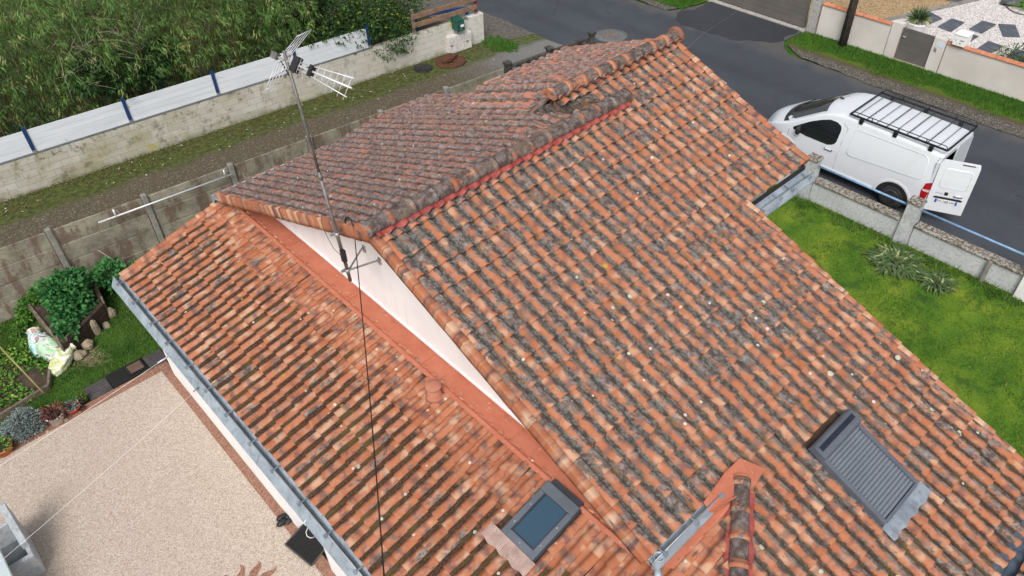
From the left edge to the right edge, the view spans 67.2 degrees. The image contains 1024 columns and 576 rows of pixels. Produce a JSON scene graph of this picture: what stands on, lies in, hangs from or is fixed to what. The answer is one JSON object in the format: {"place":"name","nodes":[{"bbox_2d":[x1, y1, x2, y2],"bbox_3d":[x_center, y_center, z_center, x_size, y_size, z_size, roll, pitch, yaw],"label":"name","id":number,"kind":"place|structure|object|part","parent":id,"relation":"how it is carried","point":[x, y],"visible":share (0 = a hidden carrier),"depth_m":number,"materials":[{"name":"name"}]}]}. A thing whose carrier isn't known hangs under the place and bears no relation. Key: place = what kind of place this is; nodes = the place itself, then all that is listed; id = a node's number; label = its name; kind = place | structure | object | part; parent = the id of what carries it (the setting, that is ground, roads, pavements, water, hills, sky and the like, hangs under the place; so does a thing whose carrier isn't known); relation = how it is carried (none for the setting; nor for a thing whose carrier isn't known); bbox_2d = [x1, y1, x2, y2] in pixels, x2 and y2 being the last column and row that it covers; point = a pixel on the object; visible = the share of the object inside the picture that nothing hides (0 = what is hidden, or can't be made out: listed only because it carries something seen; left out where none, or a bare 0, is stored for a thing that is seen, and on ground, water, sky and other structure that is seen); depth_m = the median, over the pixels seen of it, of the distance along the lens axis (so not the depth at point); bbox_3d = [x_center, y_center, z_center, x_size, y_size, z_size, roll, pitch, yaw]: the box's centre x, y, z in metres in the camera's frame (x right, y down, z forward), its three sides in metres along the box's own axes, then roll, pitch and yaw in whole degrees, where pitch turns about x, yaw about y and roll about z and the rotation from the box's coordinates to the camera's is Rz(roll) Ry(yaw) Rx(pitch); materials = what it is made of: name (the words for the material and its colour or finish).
{"place":"outdoors","nodes":[
{"label":"outdoors","id":0,"kind":"place"},
{"bbox_2d":[0,280,169,442],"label":"garden ground","id":1,"kind":"structure","parent":0,"point":[77,379],"depth_m":16.79,"materials":[{"name":"green plant"}]},
{"bbox_2d":[8,319,27,341],"bbox_3d":[-10.952,0.932,17.132,0.434,0.385,0.563,-15,43,-14],"label":"flowering weed","id":2,"kind":"object","parent":1,"relation":"on","point":[18,331],"visible":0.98,"depth_m":17.09,"materials":[{"name":"green plant"}]},
{"bbox_2d":[0,406,49,442],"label":"silver shrub","id":3,"kind":"object","parent":1,"relation":"on","point":[16,426],"visible":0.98,"depth_m":14.93,"materials":[{"name":"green plant"}]},
{"bbox_2d":[0,360,52,421],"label":"garden bed","id":4,"kind":"object","parent":1,"relation":"on","point":[35,375],"visible":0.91,"depth_m":16.02,"materials":[{"name":"brown soil"}]},
{"bbox_2d":[0,346,44,392],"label":"bamboo stake","id":5,"kind":"object","parent":4,"relation":"on","point":[23,371],"visible":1,"depth_m":15.67,"materials":[{"name":"yellow wood"}]},
{"bbox_2d":[0,338,48,406],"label":"lambs lettuce","id":6,"kind":"object","parent":4,"relation":"on","point":[21,358],"visible":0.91,"depth_m":16.27,"materials":[{"name":"green plant"}]},
{"bbox_2d":[12,282,40,325],"bbox_3d":[-10.860,0.358,17.520,1.077,0.758,0.808,-32,50,-30],"label":"garden plant","id":7,"kind":"object","parent":1,"relation":"on","point":[22,309],"visible":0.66,"depth_m":17.39,"materials":[{"name":"green plant"}]},
{"bbox_2d":[26,327,42,358],"bbox_3d":[-10.287,1.179,16.701,0.405,0.461,0.528,-22,46,-22],"label":"compost bag","id":8,"kind":"object","parent":1,"relation":"on","point":[32,332],"visible":0.53,"depth_m":16.67,"materials":[{"name":"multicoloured plastic"}]},
{"bbox_2d":[31,332,58,361],"bbox_3d":[-9.969,1.294,16.586,0.657,0.428,0.441,28,50,29],"label":"compost bag","id":9,"kind":"object","parent":1,"relation":"on","point":[47,346],"visible":0.69,"depth_m":16.51,"materials":[{"name":"multicoloured plastic"}]},
{"bbox_2d":[48,341,75,376],"bbox_3d":[-9.616,1.495,16.371,0.446,0.398,0.656,9,43,12],"label":"compost bag","id":10,"kind":"object","parent":1,"relation":"on","point":[60,362],"visible":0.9,"depth_m":16.31,"materials":[{"name":"yellow plastic"}]},
{"bbox_2d":[28,281,109,359],"bbox_3d":[-9.710,0.533,17.203,1.499,0.752,2.023,-32,50,-30],"label":"raised bed","id":11,"kind":"object","parent":1,"relation":"on","point":[98,314],"visible":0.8,"depth_m":17.05,"materials":[{"name":"brown wood"}]},
{"bbox_2d":[33,265,98,341],"bbox_3d":[-9.823,0.335,17.160,1.196,1.131,2.174,-26,47,-24],"label":"vegetable plant","id":12,"kind":"object","parent":11,"relation":"in","point":[62,293],"visible":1,"depth_m":17.02,"materials":[{"name":"green plant"}]},
{"bbox_2d":[62,399,79,414],"bbox_3d":[-8.813,2.399,15.447,0.401,0.261,0.371,-32,50,-30],"label":"plant pot","id":13,"kind":"object","parent":1,"relation":"on","point":[72,406],"visible":0.94,"depth_m":15.42,"materials":[{"name":"ceramic"}]},
{"bbox_2d":[73,349,86,360],"bbox_3d":[-9.313,1.453,16.608,0.294,0.273,0.283,-7,42,-6],"label":"stone","id":14,"kind":"object","parent":1,"relation":"on","point":[79,355],"visible":1,"depth_m":16.52,"materials":[{"name":"beige stone"}]},
{"bbox_2d":[74,391,88,405],"bbox_3d":[-8.715,2.261,15.614,0.347,0.241,0.314,-32,50,-30],"label":"plant pot","id":15,"kind":"object","parent":1,"relation":"on","point":[83,398],"visible":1,"depth_m":15.60,"materials":[{"name":"green plastic"}]},
{"bbox_2d":[81,339,93,349],"bbox_3d":[-9.250,1.250,16.833,0.242,0.272,0.246,14,44,17],"label":"stone","id":16,"kind":"object","parent":1,"relation":"on","point":[87,344],"visible":1,"depth_m":16.75,"materials":[{"name":"beige stone"}]},
{"bbox_2d":[71,345,110,370],"bbox_3d":[-9.107,1.505,16.616,1.106,0.021,0.748,5,42,7],"label":"dry straw","id":17,"kind":"object","parent":1,"relation":"on","point":[86,358],"visible":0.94,"depth_m":16.58,"materials":[{"name":"beige plant"}]},
{"bbox_2d":[90,320,101,335],"bbox_3d":[-9.245,0.902,17.111,0.154,0.539,0.155,-32,50,-30],"label":"stone","id":18,"kind":"object","parent":1,"relation":"on","point":[95,327],"visible":0.98,"depth_m":17.03,"materials":[{"name":"beige stone"}]},
{"bbox_2d":[102,321,110,328],"bbox_3d":[-9.142,0.836,17.342,0.170,0.127,0.181,-32,50,-30],"label":"stone","id":19,"kind":"object","parent":1,"relation":"on","point":[106,324],"visible":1,"depth_m":17.30,"materials":[{"name":"beige stone"}]},
{"bbox_2d":[107,307,116,318],"bbox_3d":[-9.168,0.555,17.574,0.254,0.341,0.276,-32,50,-30],"label":"stone","id":20,"kind":"object","parent":1,"relation":"on","point":[111,312],"visible":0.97,"depth_m":17.48,"materials":[{"name":"beige stone"}]},
{"bbox_2d":[88,256,136,295],"bbox_3d":[-9.218,-0.335,18.088,1.343,0.970,0.975,-14,43,-13],"label":"garden plant","id":21,"kind":"object","parent":1,"relation":"on","point":[99,277],"visible":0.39,"depth_m":17.89,"materials":[{"name":"green plant"}]},
{"bbox_2d":[83,349,167,400],"bbox_3d":[-8.112,1.821,16.215,1.650,0.050,0.418,-32,50,-30],"label":"deck step","id":22,"kind":"object","parent":1,"relation":"on","point":[92,391],"visible":0.93,"depth_m":16.01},
{"bbox_2d":[105,357,149,388],"bbox_3d":[-8.096,1.784,16.232,0.775,0.042,0.450,-32,50,-30],"label":"rubber mat","id":23,"kind":"object","parent":22,"relation":"on","point":[117,377],"visible":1,"depth_m":16.14,"materials":[{"name":"black rubber"}]},
{"bbox_2d":[123,359,145,375],"bbox_3d":[-7.977,1.673,16.290,0.340,0.035,0.340,-32,50,-30],"label":"boot tray","id":24,"kind":"object","parent":23,"relation":"on","point":[134,367],"visible":1,"depth_m":16.30,"materials":[{"name":"black plastic"}]},
{"bbox_2d":[0,371,322,575],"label":"terrace","id":25,"kind":"structure","parent":0,"point":[174,493],"depth_m":13.91,"materials":[{"name":"beige concrete"}]},
{"bbox_2d":[0,501,46,575],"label":"garden barbecue","id":26,"kind":"object","parent":25,"relation":"on","point":[23,559],"visible":1,"depth_m":12.74,"materials":[{"name":"grey concrete"}]},
{"bbox_2d":[224,562,276,575],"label":"terrace motif","id":27,"kind":"object","parent":25,"relation":"on","point":[254,571],"visible":1,"depth_m":12.80,"materials":[{"name":"brown stone"}]},
{"bbox_2d":[285,524,324,565],"bbox_3d":[-3.488,4.373,13.136,0.686,0.024,0.540,22,47,24],"label":"doormat","id":28,"kind":"object","parent":25,"relation":"on","point":[303,547],"visible":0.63,"depth_m":13.11,"materials":[{"name":"rubber"}]},
{"bbox_2d":[12,361,335,575],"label":"terrace border","id":29,"kind":"object","parent":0,"point":[321,564],"visible":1,"depth_m":15.04,"materials":[{"name":"brown brick"}]},
{"bbox_2d":[0,435,12,457],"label":"plant pot","id":30,"kind":"object","parent":29,"relation":"on","point":[6,447],"visible":1,"depth_m":14.65,"materials":[{"name":"ceramic"}]},
{"bbox_2d":[36,401,68,425],"bbox_3d":[-9.040,2.512,15.181,0.624,0.458,0.588,-32,50,-30],"label":"plant pot","id":31,"kind":"object","parent":29,"relation":"on","point":[52,415],"visible":1,"depth_m":15.13,"materials":[{"name":"plant"}]},
{"bbox_2d":[78,405,85,411],"bbox_3d":[-8.654,2.430,15.505,0.198,0.132,0.184,-32,50,-30],"label":"plant pot","id":32,"kind":"object","parent":29,"relation":"on","point":[82,408],"visible":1,"depth_m":15.49,"materials":[{"name":"ceramic"}]},
{"bbox_2d":[276,513,289,520],"bbox_3d":[-3.995,4.002,13.524,0.301,0.096,0.123,-18,44,-17],"label":"garden clog","id":33,"kind":"object","parent":29,"relation":"on","point":[282,516],"visible":0.87,"depth_m":13.49,"materials":[{"name":"black plastic"}]},
{"bbox_2d":[276,518,291,526],"bbox_3d":[-3.968,4.078,13.438,0.291,0.102,0.121,-17,44,-16],"label":"garden clog","id":34,"kind":"object","parent":29,"relation":"on","point":[281,522],"visible":0.98,"depth_m":13.41,"materials":[{"name":"black plastic"}]},
{"bbox_2d":[0,0,442,143],"bbox_3d":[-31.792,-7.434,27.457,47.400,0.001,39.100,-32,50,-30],"label":"hedge","id":35,"kind":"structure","parent":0,"point":[420,28],"depth_m":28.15,"materials":[{"name":"plant"}]},
{"bbox_2d":[53,35,180,103],"bbox_3d":[-11.064,-5.569,22.341,3.503,3.091,1.471,-32,50,-30],"label":"laurel shrub","id":36,"kind":"object","parent":35,"relation":"on","point":[141,82],"visible":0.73,"depth_m":21.65,"materials":[{"name":"green plant"}]},
{"bbox_2d":[272,0,384,48],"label":"laurel shrub","id":37,"kind":"object","parent":35,"relation":"on","point":[339,27],"visible":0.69,"depth_m":24.68,"materials":[{"name":"green plant"}]},
{"bbox_2d":[335,0,418,61],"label":"evergreen shrub","id":38,"kind":"object","parent":35,"relation":"on","point":[387,18],"visible":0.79,"depth_m":25.87,"materials":[{"name":"green plant"}]},
{"bbox_2d":[342,0,429,36],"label":"evergreen shrub","id":39,"kind":"object","parent":35,"relation":"on","point":[407,5],"visible":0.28,"depth_m":27.55,"materials":[{"name":"green plant"}]},
{"bbox_2d":[414,5,468,30],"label":"blue beam","id":40,"kind":"structure","parent":35,"relation":"on","point":[452,9],"depth_m":28.08,"materials":[{"name":"paint"}]},
{"bbox_2d":[13,0,840,561],"bbox_3d":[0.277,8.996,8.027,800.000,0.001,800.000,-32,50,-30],"label":"ground","id":41,"kind":"structure","parent":0,"point":[789,50],"depth_m":27.29,"materials":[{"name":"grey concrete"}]},
{"bbox_2d":[0,11,483,202],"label":"block wall","id":42,"kind":"structure","parent":41,"relation":"on","point":[39,170],"depth_m":23.43,"materials":[{"name":"white concrete"}]},
{"bbox_2d":[0,24,371,162],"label":"white panel fence","id":43,"kind":"object","parent":42,"relation":"on","point":[42,137],"visible":0.85,"depth_m":22.43,"materials":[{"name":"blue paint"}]},
{"bbox_2d":[410,0,477,34],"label":"wood rail fence","id":44,"kind":"object","parent":42,"relation":"on","point":[442,16],"visible":1,"depth_m":26.52,"materials":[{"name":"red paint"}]},
{"bbox_2d":[445,34,457,52],"bbox_3d":[-2.137,-8.654,27.335,0.340,0.620,0.229,-27,48,-26],"label":"meter cabinet","id":45,"kind":"object","parent":42,"relation":"attached to","point":[451,43],"visible":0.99,"depth_m":27.22,"materials":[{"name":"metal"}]},
{"label":"door","id":46,"kind":"part","parent":45,"relation":"part of","materials":[{"name":"white plastic"}]},
{"bbox_2d":[450,15,464,31],"bbox_3d":[-1.904,-9.266,26.969,0.330,0.411,0.436,-27,48,-26],"label":"green mailbox","id":47,"kind":"object","parent":42,"relation":"attached to","point":[458,23],"visible":1,"depth_m":26.87,"materials":[{"name":"paint"}]},
{"bbox_2d":[455,32,464,51],"bbox_3d":[-1.874,-8.783,27.487,0.300,0.600,0.224,-27,48,-26],"label":"meter cabinet","id":48,"kind":"object","parent":42,"relation":"attached to","point":[460,42],"visible":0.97,"depth_m":27.37,"materials":[{"name":"white plastic"}]},
{"bbox_3d":[-1.808,-8.726,27.420,0.260,0.540,0.005,-27,48,-26],"label":"door","id":49,"kind":"part","parent":48,"relation":"part of","materials":[{"name":"white plastic"}]},
{"bbox_2d":[461,30,471,48],"bbox_3d":[-1.624,-8.910,27.620,0.300,0.600,0.229,-27,48,-26],"label":"meter cabinet","id":50,"kind":"object","parent":42,"relation":"attached to","point":[467,39],"visible":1,"depth_m":27.50,"materials":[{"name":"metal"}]},
{"bbox_3d":[-1.560,-8.854,27.555,0.260,0.540,0.005,-27,48,-26],"label":"door","id":51,"kind":"part","parent":50,"relation":"part of","materials":[{"name":"white plastic"}]},
{"bbox_2d":[0,68,503,322],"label":"concrete fence","id":52,"kind":"object","parent":41,"relation":"on","point":[26,264],"visible":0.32,"depth_m":18.26,"materials":[{"name":"grey concrete"}]},
{"bbox_2d":[98,170,232,223],"bbox_3d":[-8.190,-2.244,18.211,3.187,0.203,0.212,-27,48,-26],"label":"white pipe rail","id":53,"kind":"object","parent":52,"relation":"attached to","point":[116,215],"visible":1,"depth_m":18.16,"materials":[{"name":"metal"}]},
{"bbox_2d":[0,34,561,275],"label":"lane","id":54,"kind":"structure","parent":41,"relation":"on","point":[52,210],"depth_m":23.12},
{"bbox_2d":[0,42,482,213],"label":"lane grass","id":55,"kind":"structure","parent":54,"relation":"on","point":[402,68],"depth_m":23.53,"materials":[{"name":"green plant"}]},
{"bbox_2d":[4,48,514,225],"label":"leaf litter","id":56,"kind":"object","parent":54,"relation":"on","point":[229,135],"visible":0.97,"depth_m":23.27,"materials":[{"name":"brown plant"}]},
{"bbox_2d":[413,64,432,72],"bbox_3d":[-3.083,-7.617,26.648,0.680,0.032,0.680,-32,50,-30],"label":"drain cover","id":57,"kind":"object","parent":54,"relation":"on","point":[423,68],"visible":1,"depth_m":26.59,"materials":[{"name":"black metal"}]},
{"bbox_2d":[435,53,465,67],"bbox_3d":[-2.153,-8.017,26.951,1.100,0.182,1.083,-32,50,-30],"label":"rusty pit","id":58,"kind":"object","parent":54,"relation":"on","point":[448,59],"visible":1,"depth_m":26.89,"materials":[{"name":"brown metal"}]},
{"bbox_2d":[481,34,518,52],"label":"corner grass","id":59,"kind":"structure","parent":54,"relation":"on","point":[494,42],"depth_m":27.87,"materials":[{"name":"green plant"}]},
{"bbox_2d":[502,30,596,73],"bbox_3d":[1.198,-6.550,23.953,3.500,2.030,0.220,-27,48,-26],"label":"ornamental fence","id":60,"kind":"object","parent":41,"relation":"on","point":[509,65],"visible":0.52,"depth_m":23.24,"materials":[{"name":"black concrete"}]},
{"bbox_2d":[806,0,824,33],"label":"block pier","id":61,"kind":"structure","parent":41,"relation":"on","point":[814,15],"depth_m":27.62,"materials":[{"name":"grey concrete"}]},
{"bbox_2d":[816,2,906,58],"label":"garden wall","id":62,"kind":"structure","parent":41,"relation":"on","point":[874,34],"depth_m":26.63,"materials":[{"name":"concrete"}]},
{"bbox_2d":[775,152,1023,293],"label":"low garden wall","id":63,"kind":"structure","parent":41,"relation":"on","point":[907,227],"depth_m":18.48,"materials":[{"name":"grey concrete"}]},
{"bbox_2d":[924,35,1023,101],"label":"garden wall","id":64,"kind":"structure","parent":41,"relation":"on","point":[982,69],"depth_m":24.49,"materials":[{"name":"paint"}]},
{"bbox_2d":[952,29,973,47],"bbox_3d":[14.330,-7.933,24.487,0.480,0.360,0.420,-32,50,-30],"label":"white letterbox","id":65,"kind":"object","parent":64,"relation":"on","point":[962,37],"visible":1,"depth_m":24.38,"materials":[{"name":"metal"}]},
{"bbox_2d":[1013,276,1023,301],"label":"white pillar","id":66,"kind":"structure","parent":41,"relation":"on","point":[1018,292],"depth_m":17.21,"materials":[{"name":"white paint"}]},
{"bbox_2d":[397,0,534,42],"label":"earth strip","id":67,"kind":"object","parent":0,"point":[500,27],"visible":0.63,"depth_m":29.31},
{"bbox_2d":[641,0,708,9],"bbox_3d":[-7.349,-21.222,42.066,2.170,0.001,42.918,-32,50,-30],"label":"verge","id":68,"kind":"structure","parent":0,"point":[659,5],"depth_m":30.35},
{"bbox_2d":[653,0,702,9],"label":"verge grass","id":69,"kind":"structure","parent":0,"point":[687,4],"depth_m":30.32,"materials":[{"name":"green plant"}]},
{"bbox_2d":[676,2,798,42],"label":"driveway","id":70,"kind":"structure","parent":0,"point":[737,25],"depth_m":28.81,"materials":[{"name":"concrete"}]},
{"bbox_2d":[707,0,810,32],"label":"driveway gate","id":71,"kind":"structure","parent":70,"relation":"on","point":[793,14],"depth_m":28.73,"materials":[{"name":"beige metal"}]},
{"bbox_2d":[458,0,1023,265],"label":"road","id":72,"kind":"structure","parent":0,"point":[767,80],"depth_m":25.33,"materials":[{"name":"grey asphalt"}]},
{"bbox_2d":[595,28,627,41],"bbox_3d":[3.633,-9.318,28.363,1.240,0.014,1.240,-32,50,-30],"label":"manhole cover","id":73,"kind":"object","parent":72,"relation":"on","point":[610,35],"visible":0.95,"depth_m":28.33,"materials":[{"name":"metal"}]},
{"bbox_2d":[768,92,980,215],"bbox_3d":[9.554,-3.908,20.540,2.321,2.039,5.792,-32,50,-30],"label":"white van","id":74,"kind":"object","parent":72,"relation":"on","point":[837,136],"visible":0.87,"depth_m":19.63,"materials":[{"name":"paint"}]},
{"bbox_3d":[8.120,-4.269,20.494,0.102,0.655,1.285,-32,50,-30],"label":"side window","id":75,"kind":"part","parent":74,"relation":"part of","materials":[{"name":"black glass"}]},
{"bbox_3d":[8.131,-4.042,20.667,0.162,1.305,1.562,-32,50,-30],"label":"front door","id":76,"kind":"part","parent":74,"relation":"part of","materials":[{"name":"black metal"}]},
{"bbox_2d":[850,90,977,151],"bbox_3d":[10.105,-4.217,19.433,1.680,0.280,2.536,-32,50,-30],"label":"roof rack","id":77,"kind":"object","parent":74,"relation":"on","point":[925,110],"visible":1,"depth_m":19.36,"materials":[{"name":"black metal"}]},
{"bbox_3d":[10.694,-2.433,18.734,0.860,1.400,0.143,15,44,18],"label":"rear door","id":78,"kind":"part","parent":74,"relation":"part of","materials":[{"name":"white paint"}]},
{"bbox_3d":[11.315,-3.200,19.542,0.940,1.400,0.030,-32,50,-30],"label":"rear door","id":79,"kind":"part","parent":74,"relation":"part of","materials":[{"name":"white paint"}]},
{"bbox_2d":[805,0,962,25],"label":"tan gravel","id":80,"kind":"structure","parent":0,"point":[882,9],"depth_m":29.74,"materials":[{"name":"beige gravel"}]},
{"bbox_2d":[766,183,1023,457],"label":"lawn","id":81,"kind":"structure","parent":0,"point":[981,407],"depth_m":16.95,"materials":[{"name":"green plant"}]},
{"bbox_2d":[112,26,1023,575],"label":"house","id":82,"kind":"structure","parent":81,"relation":"on","point":[616,322],"depth_m":10.95,"materials":[{"name":"tile"}]},
{"bbox_2d":[0,356,167,465],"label":"clothes line","id":83,"kind":"object","parent":82,"relation":"attached to","point":[92,406],"visible":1,"depth_m":12.60,"materials":[{"name":"metal"}]},
{"bbox_2d":[1,387,198,560],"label":"clothes line","id":84,"kind":"object","parent":82,"relation":"attached to","point":[102,473],"visible":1,"depth_m":11.67,"materials":[{"name":"metal"}]},
{"bbox_2d":[265,29,381,281],"bbox_3d":[-2.354,-1.438,10.343,1.077,3.745,1.541,-32,50,-30],"label":"television antenna","id":85,"kind":"object","parent":82,"relation":"attached to","point":[294,66],"visible":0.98,"depth_m":9.46,"materials":[{"name":"metal"}]},
{"bbox_2d":[344,216,384,575],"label":"power cable","id":86,"kind":"object","parent":82,"relation":"attached to","point":[370,409],"visible":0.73,"depth_m":8.07,"materials":[{"name":"black plastic"}]},
{"bbox_2d":[860,244,931,281],"bbox_3d":[9.127,-0.601,18.306,1.651,0.189,1.446,11,43,14],"label":"strap leaf clump","id":87,"kind":"object","parent":81,"relation":"on","point":[900,262],"visible":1,"depth_m":18.26,"materials":[{"name":"plant"}]},
{"bbox_2d":[913,270,959,294],"bbox_3d":[9.794,-0.134,17.782,1.033,0.160,1.049,-32,50,-30],"label":"strap leaf clump","id":88,"kind":"object","parent":81,"relation":"on","point":[938,281],"visible":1,"depth_m":17.72,"materials":[{"name":"plant"}]},
{"bbox_2d":[787,31,1023,137],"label":"verge","id":89,"kind":"structure","parent":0,"point":[936,96],"depth_m":24.67,"materials":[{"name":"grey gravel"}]},
{"bbox_2d":[838,0,858,46],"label":"utility pole","id":90,"kind":"object","parent":89,"relation":"on","point":[848,23],"visible":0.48,"depth_m":26.53,"materials":[{"name":"brown wood"}]},
{"bbox_2d":[688,1,752,47],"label":"overhead line","id":91,"kind":"object","parent":90,"relation":"attached to","point":[718,23],"visible":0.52,"depth_m":20.85,"materials":[{"name":"metal"}]},
{"bbox_2d":[894,27,935,68],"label":"pedestrian gate","id":92,"kind":"structure","parent":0,"point":[914,47],"depth_m":25.67,"materials":[{"name":"beige metal"}]},
{"bbox_2d":[892,0,1023,56],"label":"white gravel","id":93,"kind":"structure","parent":0,"point":[972,14],"depth_m":28.57,"materials":[{"name":"white gravel"}]},
{"bbox_2d":[903,4,934,31],"bbox_3d":[14.515,-9.608,27.528,1.223,1.022,1.230,-32,50,-30],"label":"potted palm","id":94,"kind":"object","parent":93,"relation":"on","point":[919,20],"visible":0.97,"depth_m":27.43,"materials":[{"name":"green plant"}]},
{"bbox_2d":[884,0,979,20],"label":"garden border","id":95,"kind":"object","parent":93,"relation":"on","point":[936,8],"depth_m":29.43,"materials":[{"name":"grey concrete"}]},
{"bbox_2d":[928,12,941,23],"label":"paving slab","id":96,"kind":"structure","parent":93,"relation":"on","point":[935,18],"depth_m":28.68,"materials":[{"name":"stone"}]},
{"bbox_2d":[938,18,963,31],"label":"paving slab","id":97,"kind":"structure","parent":93,"relation":"on","point":[951,24],"depth_m":28.21,"materials":[{"name":"stone"}]},
{"bbox_2d":[969,21,995,33],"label":"paving slab","id":98,"kind":"structure","parent":93,"relation":"on","point":[981,27],"depth_m":28.05,"materials":[{"name":"stone"}]},
{"bbox_2d":[977,41,1002,52],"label":"paving slab","id":99,"kind":"structure","parent":93,"relation":"on","point":[989,46],"depth_m":26.79,"materials":[{"name":"stone"}]},
{"bbox_2d":[992,43,1023,61],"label":"garden plant","id":100,"kind":"object","parent":93,"relation":"on","point":[1019,59],"visible":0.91,"depth_m":25.98,"materials":[{"name":"green plant"}]},
{"bbox_2d":[998,24,1019,37],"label":"paving slab","id":101,"kind":"structure","parent":93,"relation":"on","point":[1009,30],"depth_m":27.75,"materials":[{"name":"stone"}]},
{"bbox_2d":[1001,0,1022,5],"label":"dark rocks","id":102,"kind":"object","parent":93,"relation":"on","point":[1012,2],"visible":0.95,"depth_m":29.32,"materials":[{"name":"grey stone"}]},
{"bbox_2d":[1004,4,1023,14],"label":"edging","id":103,"kind":"object","parent":93,"relation":"on","point":[1013,11],"visible":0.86,"depth_m":29.02,"materials":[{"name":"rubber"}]},
{"bbox_2d":[1006,48,1023,62],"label":"paving slab","id":104,"kind":"structure","parent":93,"relation":"on","point":[1019,55],"depth_m":26.32,"materials":[{"name":"stone"}]},
{"bbox_2d":[1008,0,1023,11],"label":"grass tuft","id":105,"kind":"object","parent":93,"relation":"on","point":[1022,4],"visible":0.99,"depth_m":29.16,"materials":[{"name":"green plant"}]}
]}

